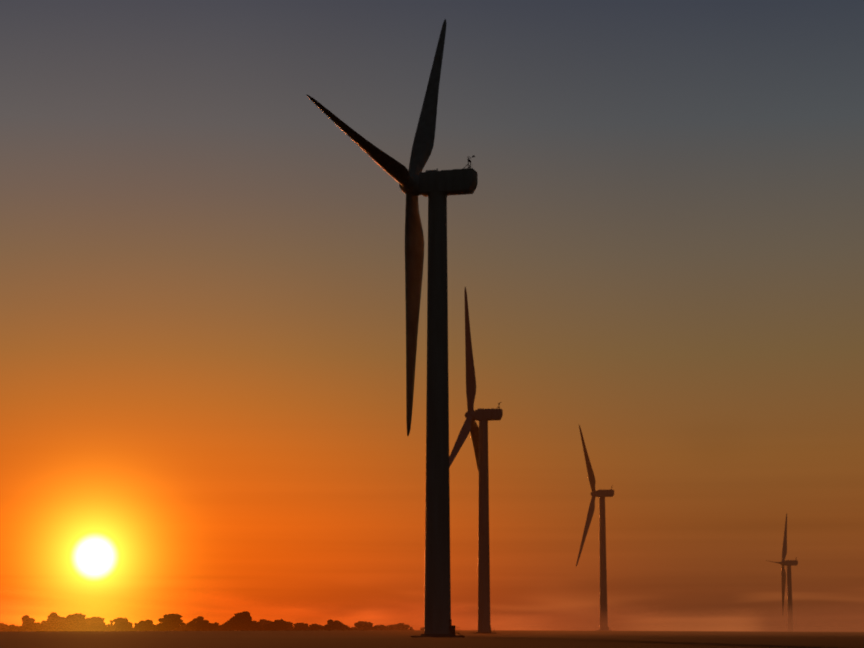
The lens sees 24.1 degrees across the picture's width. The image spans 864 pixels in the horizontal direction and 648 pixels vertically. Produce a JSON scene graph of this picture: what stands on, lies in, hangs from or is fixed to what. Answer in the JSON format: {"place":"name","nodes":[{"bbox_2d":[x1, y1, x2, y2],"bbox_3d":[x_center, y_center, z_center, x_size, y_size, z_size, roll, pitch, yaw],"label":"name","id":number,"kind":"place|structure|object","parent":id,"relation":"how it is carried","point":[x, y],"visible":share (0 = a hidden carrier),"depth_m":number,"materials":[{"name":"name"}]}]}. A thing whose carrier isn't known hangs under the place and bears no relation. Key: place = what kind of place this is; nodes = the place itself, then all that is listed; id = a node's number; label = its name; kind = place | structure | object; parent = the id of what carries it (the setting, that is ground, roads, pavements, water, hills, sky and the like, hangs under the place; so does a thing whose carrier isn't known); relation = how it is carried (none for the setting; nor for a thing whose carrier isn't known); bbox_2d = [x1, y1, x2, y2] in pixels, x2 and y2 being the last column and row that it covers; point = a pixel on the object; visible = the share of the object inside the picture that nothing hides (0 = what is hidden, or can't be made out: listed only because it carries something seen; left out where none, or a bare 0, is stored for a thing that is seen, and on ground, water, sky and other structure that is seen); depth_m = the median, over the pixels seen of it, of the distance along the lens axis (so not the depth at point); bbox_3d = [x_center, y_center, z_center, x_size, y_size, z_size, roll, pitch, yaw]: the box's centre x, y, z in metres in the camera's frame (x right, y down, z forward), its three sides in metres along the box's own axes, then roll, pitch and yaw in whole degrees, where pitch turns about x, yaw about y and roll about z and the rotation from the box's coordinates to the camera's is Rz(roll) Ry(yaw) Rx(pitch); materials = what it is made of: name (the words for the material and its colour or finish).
{"place":"outdoors","nodes":[
{"label":"outdoors","id":0,"kind":"place"},
{"bbox_2d":[0,625,863,647],"bbox_3d":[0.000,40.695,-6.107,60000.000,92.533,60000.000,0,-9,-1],"label":"ground","id":1,"kind":"structure","parent":0,"point":[650,637],"depth_m":288.25,"materials":[{"name":"brown soil"}]},
{"bbox_2d":[0,624,18,630],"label":"tree","id":2,"kind":"object","parent":1,"relation":"on","point":[4,627],"depth_m":1387.61,"materials":[{"name":"green plant"}]},
{"bbox_2d":[3,626,19,630],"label":"tree","id":3,"kind":"object","parent":1,"relation":"on","point":[12,629],"depth_m":1362.06,"materials":[{"name":"green plant"}]},
{"bbox_2d":[16,615,39,629],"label":"tree","id":4,"kind":"object","parent":1,"relation":"on","point":[26,619],"depth_m":1379.24,"materials":[{"name":"green plant"}]},
{"bbox_2d":[18,622,45,630],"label":"tree","id":5,"kind":"object","parent":1,"relation":"on","point":[30,626],"depth_m":1359.42,"materials":[{"name":"green plant"}]},
{"bbox_2d":[43,612,57,623],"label":"tree","id":6,"kind":"object","parent":1,"relation":"on","point":[50,615],"depth_m":1392.70,"materials":[{"name":"green plant"}]},
{"bbox_2d":[42,625,61,630],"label":"tree","id":7,"kind":"object","parent":1,"relation":"on","point":[44,629],"depth_m":1361.48,"materials":[{"name":"green plant"}]},
{"bbox_2d":[49,615,65,624],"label":"tree","id":8,"kind":"object","parent":1,"relation":"on","point":[55,619],"depth_m":1370.95,"materials":[{"name":"green plant"}]},
{"bbox_2d":[54,625,77,630],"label":"tree","id":9,"kind":"object","parent":1,"relation":"on","point":[63,628],"depth_m":1352.08,"materials":[{"name":"green plant"}]},
{"bbox_2d":[60,613,86,629],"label":"tree","id":10,"kind":"object","parent":1,"relation":"on","point":[73,620],"depth_m":1368.36,"materials":[{"name":"green plant"}]},
{"bbox_2d":[75,622,99,630],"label":"tree","id":11,"kind":"object","parent":1,"relation":"on","point":[84,626],"depth_m":1352.53,"materials":[{"name":"green plant"}]},
{"bbox_2d":[86,617,104,624],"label":"tree","id":12,"kind":"object","parent":1,"relation":"on","point":[89,621],"depth_m":1384.94,"materials":[{"name":"green plant"}]},
{"bbox_2d":[98,627,112,630],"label":"tree","id":13,"kind":"object","parent":1,"relation":"on","point":[104,629],"depth_m":1346.10,"materials":[{"name":"green plant"}]},
{"bbox_2d":[97,624,114,630],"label":"tree","id":14,"kind":"object","parent":1,"relation":"on","point":[104,626],"depth_m":1360.84,"materials":[{"name":"green plant"}]},
{"bbox_2d":[107,617,132,628],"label":"tree","id":15,"kind":"object","parent":1,"relation":"on","point":[118,620],"depth_m":1366.34,"materials":[{"name":"green plant"}]},
{"bbox_2d":[116,621,133,630],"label":"tree","id":16,"kind":"object","parent":1,"relation":"on","point":[125,625],"depth_m":1345.59,"materials":[{"name":"green plant"}]},
{"bbox_2d":[131,619,153,630],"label":"tree","id":17,"kind":"object","parent":1,"relation":"on","point":[143,623],"depth_m":1334.57,"materials":[{"name":"green plant"}]},
{"bbox_2d":[134,623,153,630],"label":"tree","id":18,"kind":"object","parent":1,"relation":"on","point":[148,629],"depth_m":1334.44,"materials":[{"name":"green plant"}]},
{"bbox_2d":[151,623,171,630],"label":"tree","id":19,"kind":"object","parent":1,"relation":"on","point":[160,627],"depth_m":1331.02,"materials":[{"name":"green plant"}]},
{"bbox_2d":[158,613,184,629],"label":"tree","id":20,"kind":"object","parent":1,"relation":"on","point":[173,620],"depth_m":1349.14,"materials":[{"name":"green plant"}]},
{"bbox_2d":[186,616,207,630],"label":"tree","id":21,"kind":"object","parent":1,"relation":"on","point":[193,623],"depth_m":1354.22,"materials":[{"name":"green plant"}]},
{"bbox_2d":[195,620,218,630],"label":"tree","id":22,"kind":"object","parent":1,"relation":"on","point":[200,625],"depth_m":1336.51,"materials":[{"name":"green plant"}]},
{"bbox_2d":[206,622,226,630],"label":"tree","id":23,"kind":"object","parent":1,"relation":"on","point":[219,626],"depth_m":1346.15,"materials":[{"name":"green plant"}]},
{"bbox_2d":[220,619,242,630],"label":"tree","id":24,"kind":"object","parent":1,"relation":"on","point":[228,624],"depth_m":1346.68,"materials":[{"name":"green plant"}]},
{"bbox_2d":[230,611,251,629],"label":"tree","id":25,"kind":"object","parent":1,"relation":"on","point":[244,618],"depth_m":1347.37,"materials":[{"name":"green plant"}]},
{"bbox_2d":[244,622,264,630],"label":"tree","id":26,"kind":"object","parent":1,"relation":"on","point":[256,625],"depth_m":1345.88,"materials":[{"name":"green plant"}]},
{"bbox_2d":[259,619,273,625],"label":"tree","id":27,"kind":"object","parent":1,"relation":"on","point":[263,622],"depth_m":1375.18,"materials":[{"name":"green plant"}]},
{"bbox_2d":[263,619,288,630],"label":"tree","id":28,"kind":"object","parent":1,"relation":"on","point":[281,625],"depth_m":1337.54,"materials":[{"name":"green plant"}]},
{"bbox_2d":[284,621,292,629],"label":"tree","id":29,"kind":"object","parent":1,"relation":"on","point":[290,625],"depth_m":1361.14,"materials":[{"name":"green plant"}]},
{"bbox_2d":[287,625,306,630],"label":"tree","id":30,"kind":"object","parent":1,"relation":"on","point":[299,627],"depth_m":1349.94,"materials":[{"name":"green plant"}]},
{"bbox_2d":[293,623,309,626],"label":"tree","id":31,"kind":"object","parent":1,"relation":"on","point":[302,624],"depth_m":1364.16,"materials":[{"name":"green plant"}]},
{"bbox_2d":[305,624,319,629],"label":"tree","id":32,"kind":"object","parent":1,"relation":"on","point":[314,627],"depth_m":1357.77,"materials":[{"name":"green plant"}]},
{"bbox_2d":[319,619,347,629],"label":"tree","id":33,"kind":"object","parent":1,"relation":"on","point":[330,624],"depth_m":1353.47,"materials":[{"name":"green plant"}]},
{"bbox_2d":[328,622,349,629],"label":"tree","id":34,"kind":"object","parent":1,"relation":"on","point":[346,626],"depth_m":1360.10,"materials":[{"name":"green plant"}]},
{"bbox_2d":[352,621,372,629],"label":"tree","id":35,"kind":"object","parent":1,"relation":"on","point":[356,624],"depth_m":1383.90,"materials":[{"name":"green plant"}]},
{"bbox_2d":[354,622,376,629],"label":"tree","id":36,"kind":"object","parent":1,"relation":"on","point":[365,626],"depth_m":1364.77,"materials":[{"name":"green plant"}]},
{"bbox_2d":[374,625,386,628],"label":"tree","id":37,"kind":"object","parent":1,"relation":"on","point":[382,626],"depth_m":1386.60,"materials":[{"name":"green plant"}]},
{"bbox_2d":[383,625,396,629],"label":"tree","id":38,"kind":"object","parent":1,"relation":"on","point":[390,627],"depth_m":1379.56,"materials":[{"name":"green plant"}]},
{"bbox_2d":[306,19,477,636],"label":"wind turbine","id":39,"kind":"object","parent":1,"relation":"on","point":[436,187],"visible":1,"depth_m":356.85,"materials":[{"name":"paint"}]},
{"bbox_2d":[392,623,413,629],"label":"tree","id":40,"kind":"object","parent":1,"relation":"on","point":[402,627],"depth_m":1366.42,"materials":[{"name":"green plant"}]},
{"bbox_2d":[449,287,502,632],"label":"wind turbine","id":41,"kind":"object","parent":1,"relation":"on","point":[479,434],"visible":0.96,"depth_m":745.54,"materials":[{"name":"paint"}]},
{"bbox_2d":[576,425,613,630],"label":"wind turbine","id":42,"kind":"object","parent":1,"relation":"on","point":[600,494],"visible":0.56,"depth_m":1189.17,"materials":[{"name":"paint"}]},
{"bbox_2d":[766,513,797,630],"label":"wind turbine","id":43,"kind":"object","parent":1,"relation":"on","point":[787,563],"visible":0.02,"depth_m":1613.72,"materials":[{"name":"paint"}]},
{"bbox_2d":[0,0,863,626],"label":"sky","id":44,"kind":"structure","parent":0,"point":[656,250],"materials":[{"name":"orange"}]}
]}

